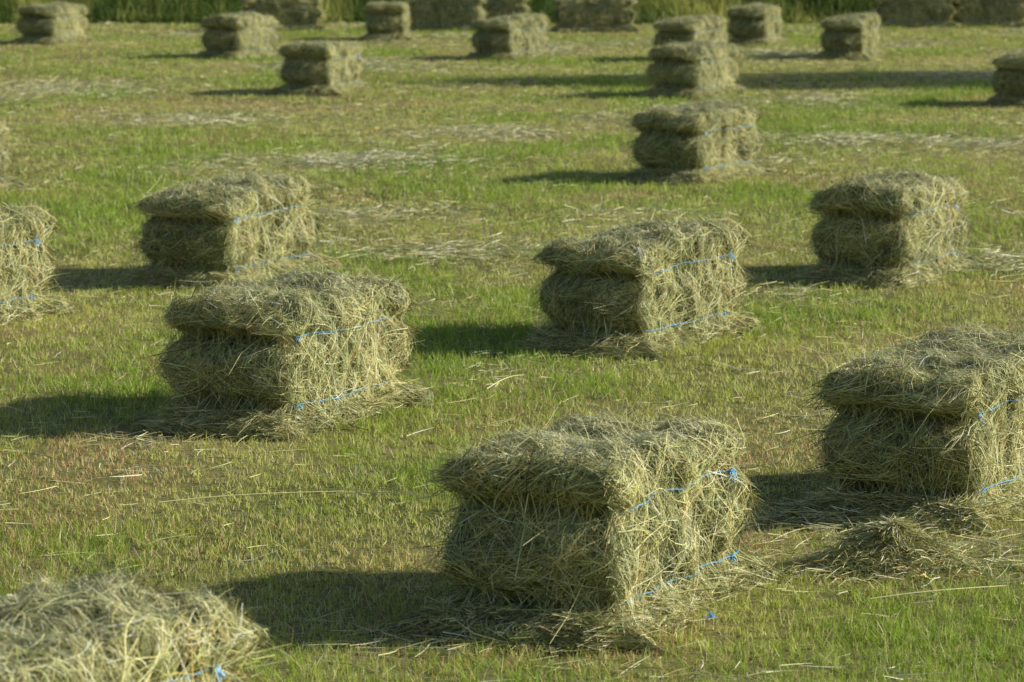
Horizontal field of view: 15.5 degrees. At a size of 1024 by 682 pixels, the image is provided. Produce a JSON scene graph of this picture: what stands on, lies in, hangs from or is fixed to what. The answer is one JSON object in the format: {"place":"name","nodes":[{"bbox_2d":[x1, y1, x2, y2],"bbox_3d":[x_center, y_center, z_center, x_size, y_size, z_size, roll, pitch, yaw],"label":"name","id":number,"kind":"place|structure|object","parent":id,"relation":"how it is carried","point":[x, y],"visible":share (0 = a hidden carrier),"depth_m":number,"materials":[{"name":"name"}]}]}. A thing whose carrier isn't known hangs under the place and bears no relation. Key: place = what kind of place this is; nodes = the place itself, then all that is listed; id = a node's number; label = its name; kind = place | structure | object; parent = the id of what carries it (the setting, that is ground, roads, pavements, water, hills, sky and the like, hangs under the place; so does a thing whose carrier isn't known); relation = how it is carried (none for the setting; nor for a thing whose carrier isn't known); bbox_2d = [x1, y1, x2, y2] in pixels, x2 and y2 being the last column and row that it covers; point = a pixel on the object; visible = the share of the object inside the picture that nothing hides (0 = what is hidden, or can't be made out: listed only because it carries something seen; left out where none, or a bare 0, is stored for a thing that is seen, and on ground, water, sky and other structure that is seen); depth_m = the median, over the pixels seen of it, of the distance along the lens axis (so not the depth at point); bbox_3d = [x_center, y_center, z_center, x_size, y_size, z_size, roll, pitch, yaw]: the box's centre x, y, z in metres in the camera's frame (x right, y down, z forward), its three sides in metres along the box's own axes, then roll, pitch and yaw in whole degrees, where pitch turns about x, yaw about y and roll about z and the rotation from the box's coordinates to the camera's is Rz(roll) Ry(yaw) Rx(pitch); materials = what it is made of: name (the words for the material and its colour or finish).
{"place":"outdoors","nodes":[
{"label":"outdoors","id":0,"kind":"place"},
{"bbox_2d":[0,0,953,23],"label":"tall grass","id":1,"kind":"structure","parent":0,"point":[337,11],"depth_m":57.33,"materials":[{"name":"green plant"}]},
{"bbox_2d":[0,21,1023,681],"bbox_3d":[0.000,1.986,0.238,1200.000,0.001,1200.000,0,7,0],"label":"ground","id":2,"kind":"structure","parent":0,"point":[434,511],"depth_m":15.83,"materials":[{"name":"green plant"}]},
{"bbox_2d":[0,111,34,191],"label":"hay bale","id":3,"kind":"object","parent":2,"relation":"on","point":[7,181],"visible":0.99,"depth_m":25.17},
{"bbox_2d":[0,197,84,325],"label":"hay bale","id":4,"kind":"object","parent":2,"relation":"on","point":[26,262],"visible":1,"depth_m":17.60},
{"bbox_2d":[6,0,98,44],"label":"hay bale","id":5,"kind":"object","parent":2,"relation":"on","point":[55,22],"visible":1,"depth_m":49.19},
{"bbox_2d":[0,547,293,681],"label":"hay bale","id":6,"kind":"object","parent":2,"relation":"on","point":[99,628],"visible":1,"depth_m":7.78},
{"bbox_2d":[117,163,351,290],"bbox_3d":[-1.455,-0.626,19.413,0.908,0.614,1.486,3,7,23],"label":"hay bale","id":7,"kind":"object","parent":2,"relation":"on","point":[222,227],"visible":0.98,"depth_m":19.06},
{"bbox_2d":[186,8,285,59],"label":"hay bale","id":8,"kind":"object","parent":2,"relation":"on","point":[231,35],"visible":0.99,"depth_m":44.90},
{"bbox_2d":[237,0,332,31],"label":"hay bale","id":9,"kind":"object","parent":2,"relation":"on","point":[300,15],"visible":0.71,"depth_m":53.60},
{"bbox_2d":[121,257,453,442],"bbox_3d":[-0.847,-0.021,14.373,0.947,0.613,1.525,3,8,25],"label":"hay bale","id":10,"kind":"object","parent":2,"relation":"on","point":[289,354],"visible":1,"depth_m":13.97},
{"bbox_2d":[259,35,379,95],"bbox_3d":[-1.863,-2.766,37.321,1.003,0.599,1.508,2,7,18],"label":"hay bale","id":11,"kind":"object","parent":2,"relation":"on","point":[323,68],"visible":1,"depth_m":36.94},
{"bbox_2d":[352,0,416,41],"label":"hay bale","id":12,"kind":"object","parent":2,"relation":"on","point":[387,21],"visible":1,"depth_m":50.13},
{"bbox_2d":[404,0,489,30],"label":"hay bale","id":13,"kind":"object","parent":2,"relation":"on","point":[445,15],"visible":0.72,"depth_m":53.69},
{"bbox_2d":[480,0,531,18],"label":"hay bale","id":14,"kind":"object","parent":2,"relation":"on","point":[500,7],"visible":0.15,"depth_m":55.06},
{"bbox_2d":[461,10,558,60],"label":"hay bale","id":15,"kind":"object","parent":2,"relation":"on","point":[516,35],"visible":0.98,"depth_m":44.56},
{"bbox_2d":[0,21,1023,681],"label":"loose hay","id":16,"kind":"object","parent":2,"relation":"on","point":[336,157],"visible":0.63,"depth_m":25.45},
{"bbox_2d":[358,394,819,664],"bbox_3d":[0.266,0.457,10.447,1.003,0.599,1.508,3,7,24],"label":"hay bale","id":17,"kind":"object","parent":2,"relation":"on","point":[591,532],"visible":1,"depth_m":10.11},
{"bbox_2d":[548,0,642,32],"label":"hay bale","id":18,"kind":"object","parent":2,"relation":"on","point":[591,16],"visible":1,"depth_m":53.19},
{"bbox_2d":[502,206,778,360],"bbox_3d":[0.612,-0.300,16.718,0.868,0.608,1.531,3,8,25],"label":"hay bale","id":19,"kind":"object","parent":2,"relation":"on","point":[633,290],"visible":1,"depth_m":16.39},
{"bbox_2d":[586,92,786,185],"bbox_3d":[1.086,-1.450,26.342,1.439,0.599,1.560,4,8,28],"label":"hay bale","id":20,"kind":"object","parent":2,"relation":"on","point":[703,141],"visible":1,"depth_m":25.88},
{"bbox_2d":[634,37,753,99],"bbox_3d":[1.785,-2.712,36.812,0.947,0.613,1.525,3,8,27],"label":"hay bale","id":21,"kind":"object","parent":2,"relation":"on","point":[699,68],"visible":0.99,"depth_m":36.41},
{"bbox_2d":[643,12,744,60],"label":"hay bale","id":22,"kind":"object","parent":2,"relation":"on","point":[682,29],"visible":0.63,"depth_m":44.14},
{"bbox_2d":[702,608,717,619],"bbox_3d":[0.538,0.740,10.188,0.046,0.034,0.042,0,7,0],"label":"twine scrap","id":23,"kind":"object","parent":2,"relation":"on","point":[711,615],"visible":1,"depth_m":10.19,"materials":[{"name":"blue plastic"}]},
{"bbox_2d":[721,1,792,45],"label":"hay bale","id":24,"kind":"object","parent":2,"relation":"on","point":[758,23],"visible":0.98,"depth_m":48.70},
{"bbox_2d":[809,9,886,60],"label":"hay bale","id":25,"kind":"object","parent":2,"relation":"on","point":[853,36],"visible":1,"depth_m":44.65},
{"bbox_2d":[740,310,1023,536],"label":"hay bale","id":26,"kind":"object","parent":2,"relation":"on","point":[928,429],"visible":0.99,"depth_m":11.93},
{"bbox_2d":[767,156,998,290],"bbox_3d":[1.963,-0.647,19.559,0.917,0.622,1.526,4,8,30],"label":"hay bale","id":27,"kind":"object","parent":2,"relation":"on","point":[896,228],"visible":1,"depth_m":19.15},
{"bbox_2d":[749,511,1023,590],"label":"hay pile","id":28,"kind":"object","parent":2,"relation":"on","point":[891,544],"visible":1,"depth_m":11.07,"materials":[{"name":"beige plant"}]},
{"bbox_2d":[871,0,963,27],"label":"hay bale","id":29,"kind":"object","parent":2,"relation":"on","point":[917,13],"visible":0.89,"depth_m":55.19},
{"bbox_2d":[952,0,1023,27],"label":"hay bale","id":30,"kind":"object","parent":2,"relation":"on","point":[1007,13],"visible":0.98,"depth_m":55.28},
{"bbox_2d":[977,44,1023,107],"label":"hay bale","id":31,"kind":"object","parent":2,"relation":"on","point":[1007,82],"visible":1,"depth_m":34.84}
]}

